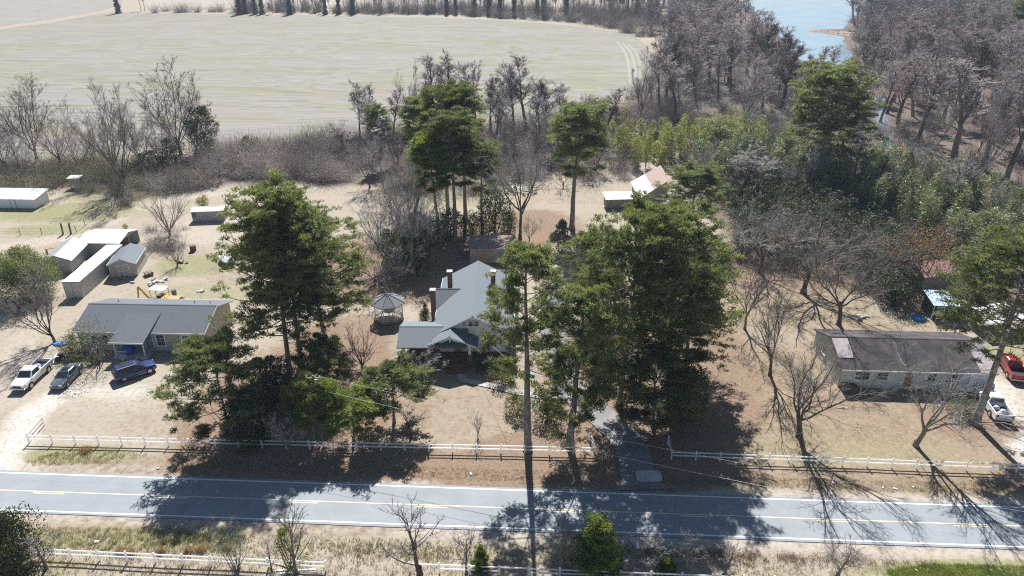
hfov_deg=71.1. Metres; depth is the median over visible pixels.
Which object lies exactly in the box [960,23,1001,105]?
bare tree
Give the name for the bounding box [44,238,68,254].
timber rack
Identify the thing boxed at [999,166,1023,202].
bare tree
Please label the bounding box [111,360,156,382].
parked suv
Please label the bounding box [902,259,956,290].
rusty roof hut
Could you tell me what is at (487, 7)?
ivied tree
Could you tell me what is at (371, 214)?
bare tree
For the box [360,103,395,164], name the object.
pine tree
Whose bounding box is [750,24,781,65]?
bare tree
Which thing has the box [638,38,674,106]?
bare tree
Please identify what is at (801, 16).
lake
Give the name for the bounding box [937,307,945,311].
window
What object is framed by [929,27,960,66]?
bare tree
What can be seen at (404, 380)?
pine tree
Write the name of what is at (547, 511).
road dash line
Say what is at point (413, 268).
bare tree
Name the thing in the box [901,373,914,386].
door
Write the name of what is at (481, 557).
young pine
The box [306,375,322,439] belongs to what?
utility pole
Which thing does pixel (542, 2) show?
ivied tree
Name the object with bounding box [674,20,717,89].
bare tree
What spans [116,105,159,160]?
bare tree
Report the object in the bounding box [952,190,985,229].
evergreen tree
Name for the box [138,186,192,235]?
bare tree
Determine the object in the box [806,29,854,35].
mud spit
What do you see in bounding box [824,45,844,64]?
bare tree
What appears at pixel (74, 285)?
door
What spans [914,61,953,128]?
bare tree
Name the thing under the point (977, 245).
evergreen thicket
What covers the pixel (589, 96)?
bare tree
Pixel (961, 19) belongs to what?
bare tree
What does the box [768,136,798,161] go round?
evergreen tree
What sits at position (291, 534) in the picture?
bare tree
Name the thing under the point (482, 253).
door
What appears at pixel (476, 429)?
bare tree
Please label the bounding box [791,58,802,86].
bare tree
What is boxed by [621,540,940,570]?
weed litter
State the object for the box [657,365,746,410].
bare tree
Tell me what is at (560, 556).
bare tree
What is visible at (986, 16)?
bare tree
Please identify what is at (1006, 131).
bare tree
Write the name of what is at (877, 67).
bare tree
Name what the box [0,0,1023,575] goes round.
ground
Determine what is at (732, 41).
bare tree
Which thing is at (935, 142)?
bare tree
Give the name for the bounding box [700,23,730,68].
bare tree
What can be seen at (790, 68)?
bare tree
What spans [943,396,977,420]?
shrub
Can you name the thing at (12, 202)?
door
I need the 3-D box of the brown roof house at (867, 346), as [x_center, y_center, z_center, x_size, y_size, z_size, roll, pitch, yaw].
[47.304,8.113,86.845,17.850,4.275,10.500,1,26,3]
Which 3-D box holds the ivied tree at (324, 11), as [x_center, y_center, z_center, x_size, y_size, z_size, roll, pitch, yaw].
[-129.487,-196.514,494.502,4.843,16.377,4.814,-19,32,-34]
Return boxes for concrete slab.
[636,470,661,481]
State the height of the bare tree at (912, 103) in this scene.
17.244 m
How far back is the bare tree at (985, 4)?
310.94 m
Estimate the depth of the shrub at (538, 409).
77.87 m
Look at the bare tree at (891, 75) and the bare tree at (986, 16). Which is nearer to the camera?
the bare tree at (891, 75)
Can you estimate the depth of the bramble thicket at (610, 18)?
487.83 m
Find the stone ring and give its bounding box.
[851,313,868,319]
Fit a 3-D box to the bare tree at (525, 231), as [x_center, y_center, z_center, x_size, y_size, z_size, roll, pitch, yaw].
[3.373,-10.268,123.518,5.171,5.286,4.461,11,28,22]
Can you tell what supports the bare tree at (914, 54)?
on the ground at (100, 402)
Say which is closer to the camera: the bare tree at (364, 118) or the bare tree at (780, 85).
the bare tree at (364, 118)
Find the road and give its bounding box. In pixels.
[0,470,1023,549]
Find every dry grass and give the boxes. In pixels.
[2,524,1021,575]
[170,457,1023,495]
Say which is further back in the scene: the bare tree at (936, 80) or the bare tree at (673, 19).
the bare tree at (673, 19)
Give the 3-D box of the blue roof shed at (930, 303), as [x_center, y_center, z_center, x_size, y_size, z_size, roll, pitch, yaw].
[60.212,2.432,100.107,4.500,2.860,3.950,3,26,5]
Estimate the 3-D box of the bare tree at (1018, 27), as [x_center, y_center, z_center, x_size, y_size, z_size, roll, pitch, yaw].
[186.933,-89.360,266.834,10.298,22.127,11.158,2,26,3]
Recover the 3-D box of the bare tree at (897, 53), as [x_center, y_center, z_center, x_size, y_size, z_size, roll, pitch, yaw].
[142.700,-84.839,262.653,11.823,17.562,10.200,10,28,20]
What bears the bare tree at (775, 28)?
on the ground at (100, 402)
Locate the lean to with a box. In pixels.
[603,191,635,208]
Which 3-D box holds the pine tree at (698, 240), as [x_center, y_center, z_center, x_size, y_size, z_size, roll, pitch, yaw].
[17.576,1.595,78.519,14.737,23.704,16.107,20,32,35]
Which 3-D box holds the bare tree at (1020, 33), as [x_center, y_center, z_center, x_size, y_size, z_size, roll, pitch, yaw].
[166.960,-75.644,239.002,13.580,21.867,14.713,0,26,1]
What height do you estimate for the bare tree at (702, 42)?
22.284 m
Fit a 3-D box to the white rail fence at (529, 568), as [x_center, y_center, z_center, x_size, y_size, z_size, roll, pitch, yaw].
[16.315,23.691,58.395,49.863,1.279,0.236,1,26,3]
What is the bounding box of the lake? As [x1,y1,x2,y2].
[742,0,866,67]
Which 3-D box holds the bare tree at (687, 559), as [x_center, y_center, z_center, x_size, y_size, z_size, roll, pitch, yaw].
[14.418,21.684,57.862,2.980,5.596,2.470,-13,29,-25]
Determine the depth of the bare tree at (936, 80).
173.61 m
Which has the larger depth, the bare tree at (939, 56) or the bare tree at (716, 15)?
the bare tree at (716, 15)
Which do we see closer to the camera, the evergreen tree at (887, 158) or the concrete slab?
the concrete slab
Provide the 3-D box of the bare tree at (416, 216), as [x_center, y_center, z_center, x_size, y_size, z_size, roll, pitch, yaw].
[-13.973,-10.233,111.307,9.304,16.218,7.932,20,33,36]
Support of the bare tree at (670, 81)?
on the ground at (100, 402)
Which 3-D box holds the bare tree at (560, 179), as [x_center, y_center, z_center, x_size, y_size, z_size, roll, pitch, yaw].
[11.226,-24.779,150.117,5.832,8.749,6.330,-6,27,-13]
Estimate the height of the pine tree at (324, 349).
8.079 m
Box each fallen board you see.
[269,571,297,574]
[276,569,314,570]
[297,571,322,574]
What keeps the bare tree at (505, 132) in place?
on the ground at (100, 402)
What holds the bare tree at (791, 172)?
on the ground at (100, 402)
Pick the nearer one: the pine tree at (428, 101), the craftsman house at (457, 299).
the craftsman house at (457, 299)
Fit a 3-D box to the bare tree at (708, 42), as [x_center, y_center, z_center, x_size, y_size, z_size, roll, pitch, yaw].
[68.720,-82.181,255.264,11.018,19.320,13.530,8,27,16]
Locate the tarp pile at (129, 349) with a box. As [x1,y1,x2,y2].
[120,345,135,354]
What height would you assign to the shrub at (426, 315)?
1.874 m
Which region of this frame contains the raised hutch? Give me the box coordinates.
[66,175,83,188]
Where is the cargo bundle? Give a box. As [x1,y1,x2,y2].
[999,409,1007,413]
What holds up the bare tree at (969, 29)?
on the ground at (100, 402)
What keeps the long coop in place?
on the ground at (100, 402)
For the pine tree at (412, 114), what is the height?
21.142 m
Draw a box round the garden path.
[457,374,561,398]
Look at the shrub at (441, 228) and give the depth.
123.54 m
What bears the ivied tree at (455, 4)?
on the ground at (100, 402)
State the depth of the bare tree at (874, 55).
180.32 m
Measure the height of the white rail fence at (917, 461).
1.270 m
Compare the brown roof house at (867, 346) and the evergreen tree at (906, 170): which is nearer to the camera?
the brown roof house at (867, 346)
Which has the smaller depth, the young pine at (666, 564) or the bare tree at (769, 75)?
the young pine at (666, 564)
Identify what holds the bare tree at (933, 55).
on the ground at (100, 402)
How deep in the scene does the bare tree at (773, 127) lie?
170.39 m
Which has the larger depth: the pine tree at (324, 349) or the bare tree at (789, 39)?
the bare tree at (789, 39)
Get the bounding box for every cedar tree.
[210,389,285,456]
[245,354,298,406]
[651,346,712,419]
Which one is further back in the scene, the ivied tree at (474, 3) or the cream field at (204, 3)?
the cream field at (204, 3)
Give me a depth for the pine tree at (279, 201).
77.97 m
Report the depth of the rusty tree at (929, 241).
105.12 m
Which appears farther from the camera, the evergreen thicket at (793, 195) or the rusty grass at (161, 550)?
the evergreen thicket at (793, 195)
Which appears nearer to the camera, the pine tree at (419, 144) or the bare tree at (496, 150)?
the pine tree at (419, 144)
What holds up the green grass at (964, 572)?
on the ground at (100, 402)
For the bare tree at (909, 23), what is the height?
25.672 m
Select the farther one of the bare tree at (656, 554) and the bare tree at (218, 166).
the bare tree at (218, 166)
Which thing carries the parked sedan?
on the ground at (100, 402)
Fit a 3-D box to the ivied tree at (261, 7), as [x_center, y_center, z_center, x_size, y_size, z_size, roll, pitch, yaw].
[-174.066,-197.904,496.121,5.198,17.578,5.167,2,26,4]
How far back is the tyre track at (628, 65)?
302.42 m
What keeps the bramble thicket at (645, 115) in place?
on the ground at (100, 402)
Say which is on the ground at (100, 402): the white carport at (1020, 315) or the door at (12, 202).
the white carport at (1020, 315)
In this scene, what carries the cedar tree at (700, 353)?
on the ground at (100, 402)
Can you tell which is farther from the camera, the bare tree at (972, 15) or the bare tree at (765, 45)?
the bare tree at (972, 15)
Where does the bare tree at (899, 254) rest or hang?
on the ground at (100, 402)
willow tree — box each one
[60,315,123,365]
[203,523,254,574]
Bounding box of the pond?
[872,97,893,148]
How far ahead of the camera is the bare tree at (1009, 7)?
301.05 m
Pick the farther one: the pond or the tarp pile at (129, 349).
the pond
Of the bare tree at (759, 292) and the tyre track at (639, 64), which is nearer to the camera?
the bare tree at (759, 292)
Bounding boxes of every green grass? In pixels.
[26,445,1016,575]
[886,560,1023,575]
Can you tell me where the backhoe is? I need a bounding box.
[137,285,189,298]
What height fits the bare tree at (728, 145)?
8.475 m
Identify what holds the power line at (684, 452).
attached to the utility pole
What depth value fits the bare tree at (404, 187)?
128.29 m
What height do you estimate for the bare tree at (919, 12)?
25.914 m
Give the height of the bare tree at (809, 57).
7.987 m
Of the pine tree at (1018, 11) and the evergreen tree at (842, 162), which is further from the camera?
the pine tree at (1018, 11)
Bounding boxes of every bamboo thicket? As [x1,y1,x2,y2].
[609,105,768,167]
[688,114,1023,256]
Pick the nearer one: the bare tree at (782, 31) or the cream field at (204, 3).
the bare tree at (782, 31)
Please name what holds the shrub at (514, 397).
on the ground at (100, 402)
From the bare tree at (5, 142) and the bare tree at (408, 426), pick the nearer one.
the bare tree at (408, 426)
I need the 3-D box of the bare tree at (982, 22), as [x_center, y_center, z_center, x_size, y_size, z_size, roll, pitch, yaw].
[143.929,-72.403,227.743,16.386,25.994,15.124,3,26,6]
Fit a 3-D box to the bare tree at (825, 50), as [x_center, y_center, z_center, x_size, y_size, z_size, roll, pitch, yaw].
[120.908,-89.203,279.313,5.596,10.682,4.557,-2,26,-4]
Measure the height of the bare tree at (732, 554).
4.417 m
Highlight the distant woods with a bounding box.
[604,0,1020,51]
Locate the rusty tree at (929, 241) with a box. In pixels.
[882,222,972,289]
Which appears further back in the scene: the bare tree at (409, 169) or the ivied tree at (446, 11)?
the ivied tree at (446, 11)
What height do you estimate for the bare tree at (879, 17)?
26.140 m
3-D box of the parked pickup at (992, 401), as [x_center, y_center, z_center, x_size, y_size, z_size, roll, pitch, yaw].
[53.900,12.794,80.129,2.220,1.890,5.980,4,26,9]
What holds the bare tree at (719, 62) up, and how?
on the ground at (100, 402)
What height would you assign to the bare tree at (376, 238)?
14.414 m
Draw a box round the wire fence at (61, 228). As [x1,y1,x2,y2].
[0,187,124,234]
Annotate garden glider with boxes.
[432,352,441,356]
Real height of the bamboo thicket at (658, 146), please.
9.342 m
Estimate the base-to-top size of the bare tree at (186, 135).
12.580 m
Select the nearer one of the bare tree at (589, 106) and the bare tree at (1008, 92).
the bare tree at (1008, 92)
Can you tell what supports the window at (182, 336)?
in the ranch house at (145, 328)
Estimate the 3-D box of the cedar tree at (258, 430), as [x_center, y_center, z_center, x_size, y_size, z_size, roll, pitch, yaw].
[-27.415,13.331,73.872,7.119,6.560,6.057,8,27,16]
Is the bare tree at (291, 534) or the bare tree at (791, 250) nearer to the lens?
the bare tree at (291, 534)
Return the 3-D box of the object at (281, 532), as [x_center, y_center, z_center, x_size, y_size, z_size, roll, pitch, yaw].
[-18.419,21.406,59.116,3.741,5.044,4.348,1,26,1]
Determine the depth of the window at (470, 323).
88.29 m
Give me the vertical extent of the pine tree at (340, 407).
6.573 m
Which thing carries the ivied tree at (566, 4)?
on the ground at (100, 402)
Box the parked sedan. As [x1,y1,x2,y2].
[49,363,83,388]
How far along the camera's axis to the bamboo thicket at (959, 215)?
141.41 m
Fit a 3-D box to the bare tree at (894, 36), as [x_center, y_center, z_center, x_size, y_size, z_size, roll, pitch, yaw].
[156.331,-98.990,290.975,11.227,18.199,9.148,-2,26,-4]
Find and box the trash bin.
[170,289,176,295]
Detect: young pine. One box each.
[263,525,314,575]
[469,541,492,575]
[563,509,625,575]
[657,556,679,575]
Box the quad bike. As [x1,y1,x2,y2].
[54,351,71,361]
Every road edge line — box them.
[0,472,1023,507]
[0,509,1023,547]
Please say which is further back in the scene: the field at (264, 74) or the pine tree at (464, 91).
the field at (264, 74)
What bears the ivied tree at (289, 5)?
on the ground at (100, 402)
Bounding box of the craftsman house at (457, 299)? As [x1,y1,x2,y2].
[396,260,519,374]
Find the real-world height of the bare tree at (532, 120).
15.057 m
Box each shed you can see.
[42,237,88,273]
[106,243,146,279]
[190,205,228,221]
[921,289,964,320]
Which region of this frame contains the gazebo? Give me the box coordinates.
[371,293,404,324]
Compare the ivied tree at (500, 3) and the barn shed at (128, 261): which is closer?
the barn shed at (128, 261)
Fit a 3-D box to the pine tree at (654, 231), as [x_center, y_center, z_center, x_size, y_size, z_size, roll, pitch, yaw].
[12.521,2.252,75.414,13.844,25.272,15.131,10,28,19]
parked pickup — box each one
[9,358,53,389]
[974,387,1015,421]
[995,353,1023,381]
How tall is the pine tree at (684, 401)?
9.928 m
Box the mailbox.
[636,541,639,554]
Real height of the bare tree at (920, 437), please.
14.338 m
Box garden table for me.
[383,309,393,315]
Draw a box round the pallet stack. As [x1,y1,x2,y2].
[143,269,153,276]
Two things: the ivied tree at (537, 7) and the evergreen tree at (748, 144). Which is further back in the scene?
the ivied tree at (537, 7)
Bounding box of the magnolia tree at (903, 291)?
[871,266,927,310]
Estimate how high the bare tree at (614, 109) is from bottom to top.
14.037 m
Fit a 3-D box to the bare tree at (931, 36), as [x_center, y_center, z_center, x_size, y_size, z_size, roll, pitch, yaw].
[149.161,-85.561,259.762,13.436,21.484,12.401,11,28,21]
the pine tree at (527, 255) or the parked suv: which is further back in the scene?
the parked suv
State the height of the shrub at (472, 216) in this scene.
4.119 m
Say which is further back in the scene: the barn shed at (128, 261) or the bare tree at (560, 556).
the barn shed at (128, 261)
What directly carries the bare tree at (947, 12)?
on the ground at (100, 402)
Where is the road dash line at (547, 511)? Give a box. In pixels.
[33,492,988,526]
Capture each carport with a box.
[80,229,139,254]
[965,303,1023,335]
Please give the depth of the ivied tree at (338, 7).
496.62 m
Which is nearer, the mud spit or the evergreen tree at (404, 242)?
the evergreen tree at (404, 242)
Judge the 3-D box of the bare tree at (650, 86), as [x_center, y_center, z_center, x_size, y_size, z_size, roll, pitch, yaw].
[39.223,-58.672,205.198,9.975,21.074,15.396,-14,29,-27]
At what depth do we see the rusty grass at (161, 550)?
61.65 m
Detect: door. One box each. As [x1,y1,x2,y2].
[9,200,16,207]
[49,261,60,273]
[63,283,74,296]
[71,283,81,296]
[116,264,130,276]
[145,334,154,347]
[479,251,486,262]
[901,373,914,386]
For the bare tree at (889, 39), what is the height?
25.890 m
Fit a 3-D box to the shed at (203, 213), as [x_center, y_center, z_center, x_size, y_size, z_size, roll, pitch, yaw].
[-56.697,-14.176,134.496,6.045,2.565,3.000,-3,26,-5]
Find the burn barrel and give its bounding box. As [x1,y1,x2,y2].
[189,244,196,251]
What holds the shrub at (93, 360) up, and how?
on the ground at (100, 402)
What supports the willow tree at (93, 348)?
on the ground at (100, 402)
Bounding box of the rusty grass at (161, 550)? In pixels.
[77,445,233,555]
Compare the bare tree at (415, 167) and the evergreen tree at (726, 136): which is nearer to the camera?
the bare tree at (415, 167)
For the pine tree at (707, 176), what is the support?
on the ground at (100, 402)
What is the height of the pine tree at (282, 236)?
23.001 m
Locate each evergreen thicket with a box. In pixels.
[714,169,926,293]
[717,149,947,262]
[933,230,1023,298]
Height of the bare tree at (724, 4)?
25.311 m
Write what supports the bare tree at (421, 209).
on the ground at (100, 402)
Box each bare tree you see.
[0,72,70,161]
[0,115,35,157]
[0,123,30,168]
[0,134,47,176]
[0,255,89,342]
[15,104,87,162]
[15,522,68,569]
[42,74,136,170]
[50,123,102,169]
[60,116,103,158]
[70,82,143,188]
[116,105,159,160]
[126,55,213,154]
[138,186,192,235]
[141,109,188,161]
[159,238,184,266]
[164,104,220,147]
[199,150,226,181]
[251,412,308,449]
[256,536,276,571]
[272,487,308,574]
[325,313,388,368]
[326,122,350,148]
[345,175,415,264]
[346,139,388,187]
[348,79,370,131]
[350,232,395,292]
[351,99,380,156]
[356,82,375,127]
[358,114,391,170]
[361,190,392,234]
[368,220,427,291]
[371,492,456,575]
[374,161,420,237]
[378,171,421,224]
[379,228,429,278]
[382,88,404,138]
[383,116,412,162]
[386,168,443,255]
[386,190,447,259]
[387,150,421,201]
[390,339,446,381]
[390,401,431,437]
[392,60,426,126]
[393,190,444,237]
[413,55,448,96]
[433,48,469,84]
[444,522,480,573]
[457,61,470,86]
[458,59,484,122]
[470,405,483,436]
[472,120,553,239]
[474,133,510,169]
[481,75,504,131]
[483,82,519,134]
[484,65,528,127]
[491,111,526,154]
[494,60,524,129]
[505,51,542,128]
[518,215,547,242]
[523,97,558,153]
[524,75,552,134]
[536,81,557,115]
[540,104,560,163]
[546,530,583,575]
[548,518,575,566]
[551,82,570,106]
[551,92,576,143]
[551,158,571,189]
[579,92,606,134]
[581,94,593,104]
[585,127,620,166]
[599,86,631,125]
[604,110,634,152]
[630,45,668,113]
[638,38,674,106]
[639,532,677,575]
[653,13,677,78]
[653,52,694,116]
[655,30,689,97]
[657,4,691,45]
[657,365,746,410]
[665,22,682,55]
[667,3,691,42]
[670,46,689,97]
[673,528,709,573]
[674,16,699,69]
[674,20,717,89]
[676,30,694,67]
[682,9,709,51]
[682,37,700,83]
[682,46,715,100]
[682,131,717,179]
[683,5,706,39]
[691,22,711,73]
[695,28,721,84]
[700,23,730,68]
[702,7,729,59]
[704,0,740,55]
[706,42,731,103]
[712,134,754,168]
[713,19,752,85]
[715,25,747,91]
[716,23,745,81]
[717,538,746,574]
[720,239,797,329]
[724,191,842,273]
[727,144,781,195]
[733,47,776,122]
[733,278,802,376]
[739,138,782,174]
[742,8,774,75]
[742,20,787,91]
[746,52,778,110]
[748,28,788,101]
[749,26,774,73]
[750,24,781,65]
[752,194,899,294]
[759,115,786,142]
[766,38,797,93]
[770,26,794,67]
[772,42,809,108]
[776,335,902,446]
[777,154,822,188]
[778,32,800,84]
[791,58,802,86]
[797,220,900,325]
[804,136,835,188]
[807,53,814,60]
[818,45,830,63]
[822,532,873,575]
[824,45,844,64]
[834,125,860,148]
[839,213,961,277]
[842,59,887,146]
[843,37,902,139]
[844,131,878,172]
[846,19,886,74]
[852,7,890,66]
[863,147,903,192]
[867,5,902,75]
[878,60,910,121]
[883,49,928,113]
[884,320,1023,453]
[886,34,904,82]
[886,35,910,72]
[888,31,907,59]
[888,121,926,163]
[889,10,937,80]
[889,21,905,57]
[889,56,939,129]
[890,134,935,184]
[893,26,927,102]
[901,56,930,116]
[902,53,973,146]
[903,5,938,51]
[908,44,929,97]
[910,151,970,190]
[913,11,937,29]
[914,22,946,73]
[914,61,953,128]
[915,137,944,165]
[922,87,967,164]
[925,55,999,161]
[929,5,957,45]
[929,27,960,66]
[930,17,956,61]
[932,31,988,123]
[937,17,1000,101]
[937,20,967,68]
[938,157,982,200]
[943,13,959,52]
[944,23,977,56]
[950,12,977,73]
[954,144,1004,186]
[957,30,1013,117]
[960,22,977,70]
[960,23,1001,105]
[961,0,1001,25]
[962,26,1009,99]
[971,0,990,18]
[972,7,1013,40]
[974,12,1001,24]
[975,1,1006,36]
[977,172,1022,211]
[978,52,1022,152]
[981,66,1023,174]
[981,70,1023,167]
[984,51,1023,142]
[986,31,1023,107]
[987,35,1010,88]
[990,19,1008,64]
[992,65,1023,180]
[997,30,1023,80]
[999,5,1015,35]
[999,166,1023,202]
[1001,19,1023,63]
[1002,25,1023,94]
[1007,16,1023,32]
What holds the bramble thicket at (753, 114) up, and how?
on the ground at (100, 402)
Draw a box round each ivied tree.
[113,0,122,13]
[234,0,243,14]
[241,0,247,13]
[251,0,258,13]
[257,0,265,13]
[285,0,293,14]
[322,0,327,14]
[335,0,342,13]
[349,0,356,14]
[444,0,449,14]
[453,0,458,14]
[471,0,478,12]
[485,0,491,15]
[497,0,502,13]
[511,0,516,13]
[534,0,540,16]
[538,0,546,17]
[563,0,569,14]
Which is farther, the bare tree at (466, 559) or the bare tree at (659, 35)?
the bare tree at (659, 35)
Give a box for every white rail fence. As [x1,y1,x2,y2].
[12,548,326,570]
[25,417,598,455]
[408,561,775,575]
[667,435,1023,472]
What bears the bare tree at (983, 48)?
on the ground at (100, 402)
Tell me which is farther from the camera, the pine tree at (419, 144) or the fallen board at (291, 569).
the pine tree at (419, 144)
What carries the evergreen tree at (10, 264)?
on the ground at (100, 402)
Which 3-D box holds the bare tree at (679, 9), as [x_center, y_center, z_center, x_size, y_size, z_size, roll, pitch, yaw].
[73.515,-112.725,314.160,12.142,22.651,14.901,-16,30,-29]
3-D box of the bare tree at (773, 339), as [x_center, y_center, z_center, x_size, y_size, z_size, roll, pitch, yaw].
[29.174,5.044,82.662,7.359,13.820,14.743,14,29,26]
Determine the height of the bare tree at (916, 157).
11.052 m
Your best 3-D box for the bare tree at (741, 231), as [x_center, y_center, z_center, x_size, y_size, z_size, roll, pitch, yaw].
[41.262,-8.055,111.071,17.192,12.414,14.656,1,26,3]
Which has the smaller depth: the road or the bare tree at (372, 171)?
the road
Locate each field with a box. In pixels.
[0,0,121,25]
[0,12,651,163]
[144,0,607,7]
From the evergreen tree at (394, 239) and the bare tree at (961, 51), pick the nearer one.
the evergreen tree at (394, 239)
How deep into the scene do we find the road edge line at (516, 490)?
68.54 m
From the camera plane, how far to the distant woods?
348.11 m
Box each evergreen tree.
[0,243,62,307]
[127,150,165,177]
[153,137,187,170]
[180,104,219,156]
[239,134,261,146]
[373,228,409,271]
[391,236,429,276]
[403,238,432,267]
[704,129,736,161]
[735,141,762,168]
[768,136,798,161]
[786,164,813,188]
[830,153,857,181]
[850,172,881,197]
[859,155,893,179]
[888,168,929,200]
[896,200,935,237]
[924,188,966,223]
[926,220,975,254]
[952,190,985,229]
[966,209,998,242]
[1000,215,1023,238]
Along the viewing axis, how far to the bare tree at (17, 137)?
169.37 m
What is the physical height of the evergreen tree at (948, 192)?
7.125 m
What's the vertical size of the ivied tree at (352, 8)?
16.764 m
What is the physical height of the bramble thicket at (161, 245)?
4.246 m
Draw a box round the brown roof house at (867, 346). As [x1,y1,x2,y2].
[813,329,999,392]
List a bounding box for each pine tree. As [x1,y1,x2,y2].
[147,327,268,440]
[203,168,345,373]
[230,185,350,365]
[261,198,378,340]
[274,368,339,440]
[287,331,356,382]
[314,378,394,443]
[356,350,435,422]
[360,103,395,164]
[396,93,430,199]
[403,127,456,239]
[409,85,464,213]
[419,105,486,241]
[427,78,492,215]
[459,138,504,232]
[475,239,584,452]
[530,282,634,449]
[544,97,616,229]
[555,226,633,291]
[565,190,701,405]
[596,341,713,431]
[604,198,749,388]
[647,244,746,366]
[653,159,735,227]
[783,55,891,163]
[928,222,1023,426]
[987,228,1023,290]
[1006,0,1023,28]
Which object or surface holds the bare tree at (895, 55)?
on the ground at (100, 402)
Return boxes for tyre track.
[617,42,631,84]
[622,43,636,84]
[627,44,641,82]
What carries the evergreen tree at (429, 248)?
on the ground at (100, 402)
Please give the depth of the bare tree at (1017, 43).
218.93 m
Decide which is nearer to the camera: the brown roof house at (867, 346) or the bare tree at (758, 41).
the brown roof house at (867, 346)
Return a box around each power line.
[316,389,1019,535]
[320,376,1023,511]
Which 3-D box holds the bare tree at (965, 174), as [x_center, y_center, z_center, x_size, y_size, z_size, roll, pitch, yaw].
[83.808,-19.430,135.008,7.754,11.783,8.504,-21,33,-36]
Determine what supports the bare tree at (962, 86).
on the ground at (100, 402)
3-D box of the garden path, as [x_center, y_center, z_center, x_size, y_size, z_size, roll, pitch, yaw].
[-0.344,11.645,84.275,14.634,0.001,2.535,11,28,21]
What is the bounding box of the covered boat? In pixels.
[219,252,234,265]
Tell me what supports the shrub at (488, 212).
on the ground at (100, 402)
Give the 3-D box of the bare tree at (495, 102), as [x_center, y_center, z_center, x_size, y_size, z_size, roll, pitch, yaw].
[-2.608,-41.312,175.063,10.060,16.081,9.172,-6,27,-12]
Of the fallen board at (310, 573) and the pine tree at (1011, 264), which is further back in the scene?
the pine tree at (1011, 264)
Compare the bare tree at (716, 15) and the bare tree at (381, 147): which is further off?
the bare tree at (716, 15)
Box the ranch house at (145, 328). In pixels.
[71,298,232,362]
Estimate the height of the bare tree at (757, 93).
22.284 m
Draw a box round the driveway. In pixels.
[538,271,674,490]
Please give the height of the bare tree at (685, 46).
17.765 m
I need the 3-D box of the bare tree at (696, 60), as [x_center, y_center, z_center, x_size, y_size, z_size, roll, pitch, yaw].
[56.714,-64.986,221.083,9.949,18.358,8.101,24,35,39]
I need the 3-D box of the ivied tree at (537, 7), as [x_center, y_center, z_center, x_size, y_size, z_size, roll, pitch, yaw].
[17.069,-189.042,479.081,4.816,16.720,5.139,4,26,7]
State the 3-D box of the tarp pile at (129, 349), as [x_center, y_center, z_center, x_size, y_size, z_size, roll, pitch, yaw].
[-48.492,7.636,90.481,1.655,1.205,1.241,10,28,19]
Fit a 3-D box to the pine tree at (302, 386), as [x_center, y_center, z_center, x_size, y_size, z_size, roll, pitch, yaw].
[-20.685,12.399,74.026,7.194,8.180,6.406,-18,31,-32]
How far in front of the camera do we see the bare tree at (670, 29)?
264.65 m
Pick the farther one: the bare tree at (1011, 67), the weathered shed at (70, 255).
the bare tree at (1011, 67)
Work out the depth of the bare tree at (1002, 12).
273.19 m
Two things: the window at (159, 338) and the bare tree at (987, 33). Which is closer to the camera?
the window at (159, 338)
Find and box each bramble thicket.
[0,142,170,200]
[87,185,172,227]
[127,115,379,196]
[136,217,191,254]
[143,0,661,37]
[354,89,726,199]
[622,27,907,143]
[727,213,927,300]
[837,2,1023,174]
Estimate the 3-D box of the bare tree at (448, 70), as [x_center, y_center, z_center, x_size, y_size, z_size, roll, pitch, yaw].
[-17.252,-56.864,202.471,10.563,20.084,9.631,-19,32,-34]
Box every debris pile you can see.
[130,277,167,285]
[505,185,536,193]
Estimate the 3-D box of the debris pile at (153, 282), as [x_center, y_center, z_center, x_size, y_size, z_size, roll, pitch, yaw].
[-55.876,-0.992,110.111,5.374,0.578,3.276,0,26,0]
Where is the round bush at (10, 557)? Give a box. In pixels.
[0,500,54,575]
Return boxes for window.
[90,334,109,343]
[154,334,167,346]
[180,335,189,345]
[211,321,215,334]
[468,321,473,326]
[474,321,479,326]
[821,344,826,356]
[853,372,870,380]
[875,372,889,380]
[925,374,937,381]
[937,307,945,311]
[943,374,958,382]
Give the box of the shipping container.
[62,245,122,297]
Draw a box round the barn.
[630,165,669,209]
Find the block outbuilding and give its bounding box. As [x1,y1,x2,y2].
[469,235,515,262]
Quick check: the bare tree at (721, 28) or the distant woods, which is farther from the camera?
the distant woods
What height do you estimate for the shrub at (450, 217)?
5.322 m
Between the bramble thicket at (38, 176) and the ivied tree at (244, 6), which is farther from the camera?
the ivied tree at (244, 6)
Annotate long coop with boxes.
[0,188,49,207]
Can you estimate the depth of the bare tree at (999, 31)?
291.57 m
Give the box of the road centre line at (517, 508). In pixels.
[0,489,1023,526]
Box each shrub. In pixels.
[55,333,85,353]
[65,352,84,363]
[81,355,98,365]
[195,195,208,205]
[239,371,293,419]
[416,220,450,244]
[419,302,430,320]
[419,309,430,320]
[433,205,466,236]
[457,209,488,233]
[471,356,493,372]
[475,191,512,232]
[486,357,517,386]
[498,207,518,234]
[502,388,535,418]
[531,393,564,425]
[546,218,576,258]
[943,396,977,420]
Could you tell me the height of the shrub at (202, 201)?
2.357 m
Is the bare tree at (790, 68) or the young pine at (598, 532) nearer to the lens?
the young pine at (598, 532)
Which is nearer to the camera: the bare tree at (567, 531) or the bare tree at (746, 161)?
the bare tree at (567, 531)
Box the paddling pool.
[912,314,923,320]

